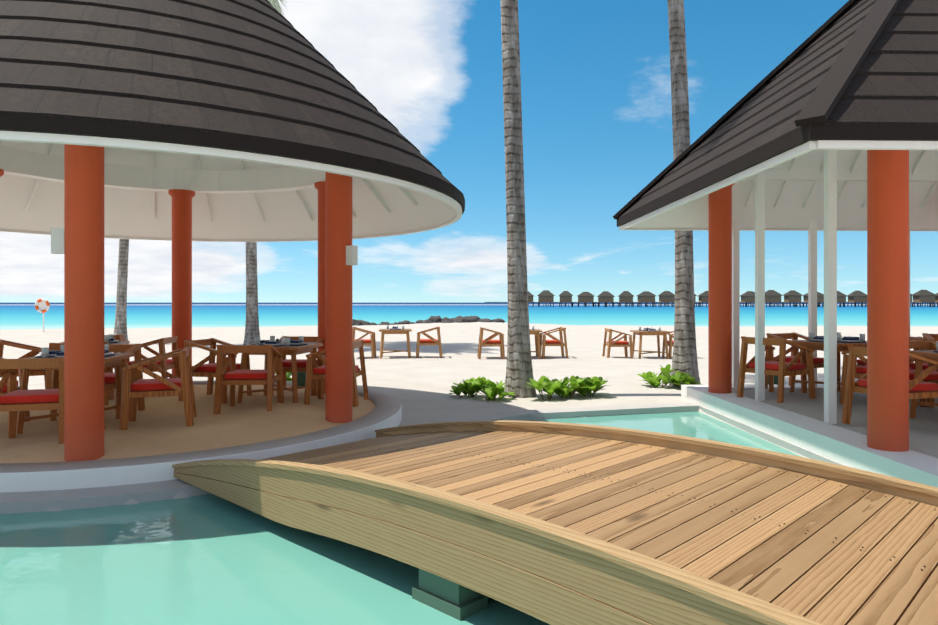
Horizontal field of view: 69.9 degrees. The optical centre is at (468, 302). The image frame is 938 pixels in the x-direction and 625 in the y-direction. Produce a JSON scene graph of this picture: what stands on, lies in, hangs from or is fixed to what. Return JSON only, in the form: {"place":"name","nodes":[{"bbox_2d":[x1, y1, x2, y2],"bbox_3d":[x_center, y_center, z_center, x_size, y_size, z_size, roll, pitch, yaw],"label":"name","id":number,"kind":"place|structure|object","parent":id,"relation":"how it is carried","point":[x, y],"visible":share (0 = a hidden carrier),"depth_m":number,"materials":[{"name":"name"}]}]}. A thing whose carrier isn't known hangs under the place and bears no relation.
{"place":"outdoors","nodes":[
{"label":"outdoors","id":0,"kind":"place"},
{"bbox_2d":[35,345,114,357],"bbox_3d":[-4.235,0.521,7.238,0.710,0.120,0.710,0,0,-10],"label":"tableware","id":1,"kind":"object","parent":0,"point":[46,353],"visible":0.29,"depth_m":7.10,"materials":[{"name":"white ceramic"}]},
{"bbox_2d":[63,334,119,343],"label":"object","id":2,"kind":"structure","parent":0,"point":[109,338],"depth_m":9.62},
{"bbox_2d":[0,131,461,241],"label":"ceiling","id":3,"kind":"structure","parent":0,"point":[240,196],"depth_m":10.78,"materials":[{"name":"white paint"}]},
{"bbox_2d":[251,336,306,346],"bbox_3d":[-2.589,0.521,9.185,0.710,0.120,0.710,0,0,8],"label":"tableware","id":4,"kind":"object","parent":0,"point":[283,341],"visible":0.94,"depth_m":9.06,"materials":[{"name":"grey ceramic"}]},
{"bbox_2d":[0,411,802,624],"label":"pool water","id":5,"kind":"structure","parent":0,"point":[209,559],"depth_m":3.94,"materials":[{"name":"teal liquid"}]},
{"bbox_2d":[0,322,937,510],"bbox_3d":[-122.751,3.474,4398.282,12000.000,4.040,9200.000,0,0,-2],"label":"ground","id":6,"kind":"structure","parent":0,"point":[419,388],"depth_m":17.25,"materials":[{"name":"beige sand"}]},
{"bbox_2d":[35,298,49,331],"bbox_3d":[-21.809,0.819,34.323,0.750,2.055,0.220,0,0,-2],"label":"lifebuoy post","id":7,"kind":"object","parent":6,"relation":"on","point":[42,305],"visible":0.96,"depth_m":34.27,"materials":[{"name":"white plastic"}]},
{"bbox_2d":[114,239,128,340],"bbox_3d":[-11.548,-6.959,24.392,6.988,17.022,7.028,0,0,-2],"label":"palm tree","id":8,"kind":"object","parent":6,"relation":"on","point":[120,326],"visible":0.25,"depth_m":24.09,"materials":[{"name":"grey plant"}]},
{"bbox_2d":[0,380,401,492],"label":"pavilion base","id":9,"kind":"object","parent":6,"relation":"on","point":[386,412],"depth_m":5.68,"materials":[{"name":"white paint"}]},
{"bbox_2d":[0,384,374,462],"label":"pavilion floor","id":10,"kind":"structure","parent":9,"relation":"on","point":[158,426],"depth_m":7.23,"materials":[{"name":"beige sand"}]},
{"bbox_2d":[0,357,29,421],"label":"chair","id":11,"kind":"object","parent":10,"relation":"on","point":[5,391],"visible":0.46,"depth_m":7.43,"materials":[{"name":"brown wood"}]},
{"bbox_2d":[0,339,47,388],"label":"chair","id":12,"kind":"object","parent":10,"relation":"on","point":[35,351],"visible":0.4,"depth_m":9.15,"materials":[{"name":"brown wood"}]},
{"bbox_2d":[0,357,63,443],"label":"chair","id":13,"kind":"object","parent":10,"relation":"on","point":[13,400],"visible":0.58,"depth_m":6.23,"materials":[{"name":"brown wood"}]},
{"bbox_2d":[16,353,133,433],"bbox_3d":[-4.235,0.956,7.238,0.892,0.748,0.892,0,0,-10],"label":"table","id":14,"kind":"object","parent":10,"relation":"on","point":[112,360],"visible":0.29,"depth_m":7.06,"materials":[{"name":"brown wood"}]},
{"bbox_2d":[47,342,113,405],"bbox_3d":[-5.116,0.927,8.865,0.699,0.831,0.722,0,0,-23],"label":"chair","id":15,"kind":"object","parent":10,"relation":"on","point":[108,394],"visible":0.23,"depth_m":8.66,"materials":[{"name":"brown wood"}]},
{"bbox_2d":[64,144,103,460],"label":"column","id":16,"kind":"structure","parent":10,"relation":"on","point":[83,303],"depth_m":5.73,"materials":[{"name":"orange paint"}]},
{"bbox_2d":[51,227,63,253],"bbox_3d":[-3.535,-0.531,5.789,0.110,0.220,0.085,0,0,-22],"label":"column wall light","id":17,"kind":"object","parent":16,"relation":"attached to","point":[57,240],"visible":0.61,"depth_m":5.75,"materials":[{"name":"white"}]},
{"bbox_2d":[60,341,129,371],"bbox_3d":[-5.402,0.956,9.607,0.892,0.748,0.892,0,0,-22],"label":"round pavilion table","id":18,"kind":"object","parent":10,"relation":"on","point":[124,342],"visible":0.17,"depth_m":9.69,"materials":[{"name":"brown wood"}]},
{"bbox_2d":[58,344,144,418],"bbox_3d":[-4.364,0.927,8.012,0.699,0.831,0.722,0,0,-5],"label":"round pavilion chair","id":19,"kind":"object","parent":10,"relation":"on","point":[111,380],"visible":0.21,"depth_m":8.08,"materials":[{"name":"brown wood"}]},
{"bbox_2d":[104,334,129,367],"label":"chair","id":20,"kind":"object","parent":10,"relation":"on","point":[120,337],"depth_m":10.64,"materials":[{"name":"brown wood"}]},
{"bbox_2d":[120,336,180,377],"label":"chair","id":21,"kind":"object","parent":10,"relation":"on","point":[166,364],"visible":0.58,"depth_m":9.90,"materials":[{"name":"brown wood"}]},
{"bbox_2d":[119,347,196,429],"bbox_3d":[-3.399,0.927,7.381,0.722,0.831,0.699,0,0,-19],"label":"chair","id":22,"kind":"object","parent":10,"relation":"on","point":[134,387],"visible":0.96,"depth_m":7.16,"materials":[{"name":"brown wood"}]},
{"bbox_2d":[168,189,194,375],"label":"column","id":23,"kind":"structure","parent":10,"relation":"on","point":[182,264],"depth_m":10.80,"materials":[{"name":"orange paint"}]},
{"bbox_2d":[179,338,251,402],"bbox_3d":[-3.493,0.927,9.292,0.722,0.831,0.699,0,0,13],"label":"chair","id":24,"kind":"object","parent":10,"relation":"on","point":[200,369],"visible":0.54,"depth_m":9.05,"materials":[{"name":"brown wood"}]},
{"bbox_2d":[213,345,283,413],"bbox_3d":[-2.727,0.927,8.367,0.699,0.831,0.722,0,0,-4],"label":"chair","id":25,"kind":"object","parent":10,"relation":"on","point":[233,377],"visible":0.98,"depth_m":8.11,"materials":[{"name":"brown wood"}]},
{"bbox_2d":[237,343,322,402],"bbox_3d":[-2.589,0.956,9.185,0.892,0.748,0.892,0,0,8],"label":"table","id":26,"kind":"object","parent":10,"relation":"on","point":[293,351],"visible":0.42,"depth_m":8.86,"materials":[{"name":"brown wood"}]},
{"bbox_2d":[272,336,322,395],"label":"round pavilion chair","id":27,"kind":"object","parent":10,"relation":"on","point":[301,365],"visible":0.25,"depth_m":9.79,"materials":[{"name":"brown wood"}]},
{"bbox_2d":[314,181,324,392],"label":"column","id":28,"kind":"structure","parent":10,"relation":"on","point":[319,186],"depth_m":10.10,"materials":[{"name":"paint"}]},
{"bbox_2d":[304,339,368,406],"bbox_3d":[-1.763,0.927,8.986,0.722,0.831,0.699,0,0,4],"label":"chair","id":29,"kind":"object","parent":10,"relation":"on","point":[318,374],"visible":0.75,"depth_m":8.70,"materials":[{"name":"brown wood"}]},
{"bbox_2d":[325,172,351,422],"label":"column","id":30,"kind":"structure","parent":10,"relation":"on","point":[338,304],"depth_m":7.57,"materials":[{"name":"orange paint"}]},
{"bbox_2d":[0,0,464,213],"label":"roof","id":31,"kind":"structure","parent":30,"relation":"on","point":[265,77],"depth_m":5.57,"materials":[{"name":"black wood"}]},
{"bbox_2d":[346,245,357,265],"bbox_3d":[-1.331,-0.531,7.593,0.110,0.220,0.085,0,0,33],"label":"column wall light","id":32,"kind":"object","parent":30,"relation":"attached to","point":[351,255],"visible":1,"depth_m":7.56,"materials":[{"name":"white"}]},
{"bbox_2d":[243,0,286,344],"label":"palm tree","id":33,"kind":"object","parent":6,"relation":"on","point":[252,331],"visible":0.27,"depth_m":23.54,"materials":[{"name":"grey plant"}]},
{"bbox_2d":[275,372,291,380],"bbox_3d":[-3.390,1.292,12.518,0.722,0.452,0.829,0,0,-2],"label":"shrub","id":34,"kind":"object","parent":6,"relation":"on","point":[288,375],"visible":0.04,"depth_m":12.40,"materials":[{"name":"green plant"}]},
{"bbox_2d":[297,372,305,385],"bbox_3d":[-2.696,1.312,10.873,0.364,0.395,0.364,0,0,-12],"label":"garden speaker","id":35,"kind":"object","parent":6,"relation":"on","point":[301,377],"visible":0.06,"depth_m":10.74},
{"bbox_2d":[352,327,375,357],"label":"beach chair","id":36,"kind":"object","parent":6,"relation":"on","point":[372,341],"visible":0.71,"depth_m":17.95,"materials":[{"name":"brown wood"}]},
{"bbox_2d":[379,329,411,357],"bbox_3d":[-2.002,1.108,18.245,0.872,0.748,0.872,0,0,-6],"label":"beach table","id":37,"kind":"object","parent":6,"relation":"on","point":[389,331],"visible":0.98,"depth_m":17.90,"materials":[{"name":"brown wood"}]},
{"bbox_2d":[386,325,404,329],"bbox_3d":[-2.002,0.673,18.245,0.410,0.120,0.721,0,0,-16],"label":"tableware","id":38,"kind":"object","parent":37,"relation":"on","point":[394,328],"visible":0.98,"depth_m":18.02,"materials":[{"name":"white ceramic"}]},
{"bbox_2d":[0,402,847,513],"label":"pool coping","id":39,"kind":"object","parent":6,"relation":"on","point":[35,501],"visible":0.21,"depth_m":5.43,"materials":[{"name":"concrete"}]},
{"bbox_2d":[352,315,504,325],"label":"breakwater rocks","id":40,"kind":"object","parent":6,"relation":"on","point":[439,319],"visible":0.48,"depth_m":51.84,"materials":[{"name":"grey stone"}]},
{"bbox_2d":[416,326,442,357],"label":"beach chair","id":41,"kind":"object","parent":6,"relation":"on","point":[431,341],"visible":1,"depth_m":18.02,"materials":[{"name":"brown wood"}]},
{"bbox_2d":[449,376,481,396],"bbox_3d":[-0.035,1.409,10.984,0.727,0.354,0.583,0,0,-40],"label":"shrub","id":42,"kind":"object","parent":6,"relation":"on","point":[465,387],"visible":0.9,"depth_m":10.91,"materials":[{"name":"green plant"}]},
{"bbox_2d":[477,327,504,358],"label":"beach chair","id":43,"kind":"object","parent":6,"relation":"on","point":[488,341],"visible":1,"depth_m":17.84,"materials":[{"name":"brown wood"}]},
{"bbox_2d":[472,377,514,399],"bbox_3d":[0.348,1.391,10.723,0.762,0.398,0.698,0,0,16],"label":"shrub","id":44,"kind":"object","parent":6,"relation":"on","point":[491,390],"visible":0.92,"depth_m":10.72,"materials":[{"name":"green plant"}]},
{"bbox_2d":[500,0,536,397],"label":"palm tree","id":45,"kind":"object","parent":6,"relation":"on","point":[519,371],"visible":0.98,"depth_m":11.08,"materials":[{"name":"grey plant"}]},
{"bbox_2d":[529,329,541,358],"bbox_3d":[1.502,1.117,18.143,0.872,0.748,0.872,0,0,0],"label":"beach table","id":46,"kind":"object","parent":6,"relation":"on","point":[535,332],"visible":0.48,"depth_m":17.79,"materials":[{"name":"brown wood"}]},
{"bbox_2d":[524,375,561,399],"bbox_3d":[1.255,1.379,10.843,0.581,0.429,0.824,0,0,18],"label":"shrub","id":47,"kind":"object","parent":6,"relation":"on","point":[544,382],"visible":0.88,"depth_m":10.67,"materials":[{"name":"green plant"}]},
{"bbox_2d":[539,327,567,358],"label":"beach chair","id":48,"kind":"object","parent":6,"relation":"on","point":[544,342],"visible":0.96,"depth_m":17.82,"materials":[{"name":"brown wood"}]},
{"bbox_2d":[172,420,937,624],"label":"footbridge","id":49,"kind":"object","parent":6,"relation":"on","point":[555,523],"depth_m":3.45,"materials":[{"name":"brown wood"}]},
{"bbox_2d":[550,375,585,397],"bbox_3d":[1.549,1.381,10.902,0.679,0.410,0.618,0,0,-2],"label":"shrub","id":50,"kind":"object","parent":6,"relation":"on","point":[575,383],"visible":0.79,"depth_m":10.81,"materials":[{"name":"green plant"}]},
{"bbox_2d":[571,376,610,395],"bbox_3d":[1.954,1.376,11.033,0.693,0.395,0.742,0,0,-2],"label":"shrub","id":51,"kind":"object","parent":6,"relation":"on","point":[594,384],"visible":0.81,"depth_m":10.91,"materials":[{"name":"green plant"}]},
{"bbox_2d":[602,328,632,358],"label":"beach chair","id":52,"kind":"object","parent":6,"relation":"on","point":[610,343],"visible":0.98,"depth_m":18.13,"materials":[{"name":"brown wood"}]},
{"bbox_2d":[630,330,669,358],"bbox_3d":[4.993,1.159,18.541,0.872,0.748,0.872,0,0,-1],"label":"beach table","id":53,"kind":"object","parent":6,"relation":"on","point":[641,332],"visible":0.9,"depth_m":18.20,"materials":[{"name":"brown wood"}]},
{"bbox_2d":[639,326,660,330],"bbox_3d":[4.993,0.725,18.541,0.410,0.120,0.721,0,0,-11],"label":"tableware","id":54,"kind":"object","parent":53,"relation":"on","point":[650,329],"visible":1,"depth_m":18.52,"materials":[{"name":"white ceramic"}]},
{"bbox_2d":[637,364,673,387],"bbox_3d":[3.418,1.331,12.094,0.612,0.459,0.783,0,0,-2],"label":"shrub","id":55,"kind":"object","parent":6,"relation":"on","point":[651,378],"visible":0.92,"depth_m":12.05,"materials":[{"name":"green plant"}]},
{"bbox_2d":[662,331,673,358],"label":"beach chair","id":56,"kind":"object","parent":6,"relation":"on","point":[670,341],"visible":0.21,"depth_m":18.30,"materials":[{"name":"brown wood"}]},
{"bbox_2d":[667,0,700,386],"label":"palm tree","id":57,"kind":"object","parent":6,"relation":"on","point":[684,358],"visible":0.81,"depth_m":12.27,"materials":[{"name":"grey plant"}]},
{"bbox_2d":[670,371,700,388],"bbox_3d":[3.749,1.379,11.874,0.562,0.361,0.625,0,0,-19],"label":"shrub","id":58,"kind":"object","parent":6,"relation":"on","point":[678,378],"visible":0.71,"depth_m":11.72,"materials":[{"name":"green plant"}]},
{"bbox_2d":[681,384,937,487],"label":"square platform plinth wall","id":59,"kind":"structure","parent":6,"relation":"on","point":[848,448],"depth_m":6.76,"materials":[{"name":"white paint"}]},
{"bbox_2d":[732,389,937,457],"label":"sand floor","id":60,"kind":"structure","parent":59,"relation":"on","point":[923,431],"depth_m":7.85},
{"bbox_2d":[708,183,734,393],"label":"column","id":61,"kind":"structure","parent":60,"relation":"on","point":[719,290],"depth_m":9.52,"materials":[{"name":"orange paint"}]},
{"bbox_2d":[737,336,815,402],"bbox_3d":[4.118,0.877,9.005,0.722,0.831,0.699,0,0,-28],"label":"chair","id":62,"kind":"object","parent":60,"relation":"on","point":[781,368],"visible":0.83,"depth_m":8.86,"materials":[{"name":"brown wood"}]},
{"bbox_2d":[765,332,823,392],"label":"chair","id":63,"kind":"object","parent":60,"relation":"on","point":[818,362],"visible":0.27,"depth_m":9.89,"materials":[{"name":"brown wood"}]},
{"bbox_2d":[732,149,909,423],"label":"white posts","id":64,"kind":"object","parent":60,"relation":"on","point":[830,286],"visible":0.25,"depth_m":8.86,"materials":[{"name":"white paint"}]},
{"bbox_2d":[789,340,866,391],"bbox_3d":[5.005,0.906,9.137,0.892,0.748,0.892,0,0,-14],"label":"table","id":65,"kind":"object","parent":60,"relation":"on","point":[842,347],"visible":0.31,"depth_m":9.20,"materials":[{"name":"brown wood"}]},
{"bbox_2d":[807,332,865,342],"bbox_3d":[5.005,0.471,9.137,0.710,0.120,0.710,0,0,-14],"label":"tableware","id":66,"kind":"object","parent":65,"relation":"on","point":[840,339],"visible":0.81,"depth_m":8.99,"materials":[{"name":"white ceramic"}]},
{"bbox_2d":[840,340,926,406],"bbox_3d":[5.169,0.877,8.389,0.699,0.831,0.722,0,0,-29],"label":"pavilion chair","id":67,"kind":"object","parent":60,"relation":"on","point":[861,371],"visible":0.1,"depth_m":8.46,"materials":[{"name":"brown wood"}]},
{"bbox_2d":[867,150,908,451],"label":"column","id":68,"kind":"structure","parent":60,"relation":"on","point":[887,300],"depth_m":5.82,"materials":[{"name":"orange paint"}]},
{"bbox_2d":[842,346,937,423],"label":"chair","id":69,"kind":"object","parent":60,"relation":"on","point":[919,388],"visible":0.42,"depth_m":7.01,"materials":[{"name":"brown wood"}]},
{"bbox_2d":[856,336,923,365],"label":"chair","id":70,"kind":"object","parent":60,"relation":"on","point":[860,362],"visible":0.08,"depth_m":9.43,"materials":[{"name":"brown wood"}]},
{"bbox_2d":[909,341,937,407],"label":"chair","id":71,"kind":"object","parent":60,"relation":"on","point":[932,377],"visible":0.17,"depth_m":8.06,"materials":[{"name":"brown wood"}]},
{"bbox_2d":[909,338,937,400],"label":"chair","id":72,"kind":"object","parent":60,"relation":"on","point":[913,367],"visible":0.06,"depth_m":8.78,"materials":[{"name":"brown wood"}]},
{"bbox_2d":[909,350,937,418],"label":"chair","id":73,"kind":"object","parent":60,"relation":"on","point":[931,354],"visible":0.55,"depth_m":7.33,"materials":[{"name":"brown wood"}]},
{"bbox_2d":[922,333,937,362],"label":"chair","id":74,"kind":"object","parent":60,"relation":"on","point":[929,336],"visible":0.12,"depth_m":9.99,"materials":[{"name":"brown wood"}]},
{"bbox_2d":[0,303,937,329],"bbox_3d":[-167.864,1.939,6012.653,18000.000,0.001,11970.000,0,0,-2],"label":"sea water","id":75,"kind":"structure","parent":0,"point":[30,316],"depth_m":107.56,"materials":[{"name":"blue liquid"}]},
{"bbox_2d":[485,290,937,306],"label":"overwater bungalows","id":76,"kind":"object","parent":75,"relation":"on","point":[771,296],"visible":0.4,"depth_m":295.00,"materials":[{"name":"brown wood"}]},
{"bbox_2d":[0,0,937,302],"label":"sky","id":77,"kind":"structure","parent":0,"point":[596,100],"materials":[{"name":"blue"}]},
{"bbox_2d":[768,375,777,384],"bbox_3d":[5.001,1.331,11.088,0.364,0.395,0.364,0,0,8],"label":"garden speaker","id":78,"kind":"object","parent":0,"point":[775,380],"visible":0.02,"depth_m":10.95},
{"bbox_2d":[613,0,937,226],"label":"roof","id":79,"kind":"structure","parent":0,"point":[867,70],"depth_m":5.82,"materials":[{"name":"black wood"}]},
{"bbox_2d":[619,140,937,230],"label":"ceiling","id":80,"kind":"structure","parent":0,"point":[794,189],"depth_m":9.86,"materials":[{"name":"white paint"}]}
]}

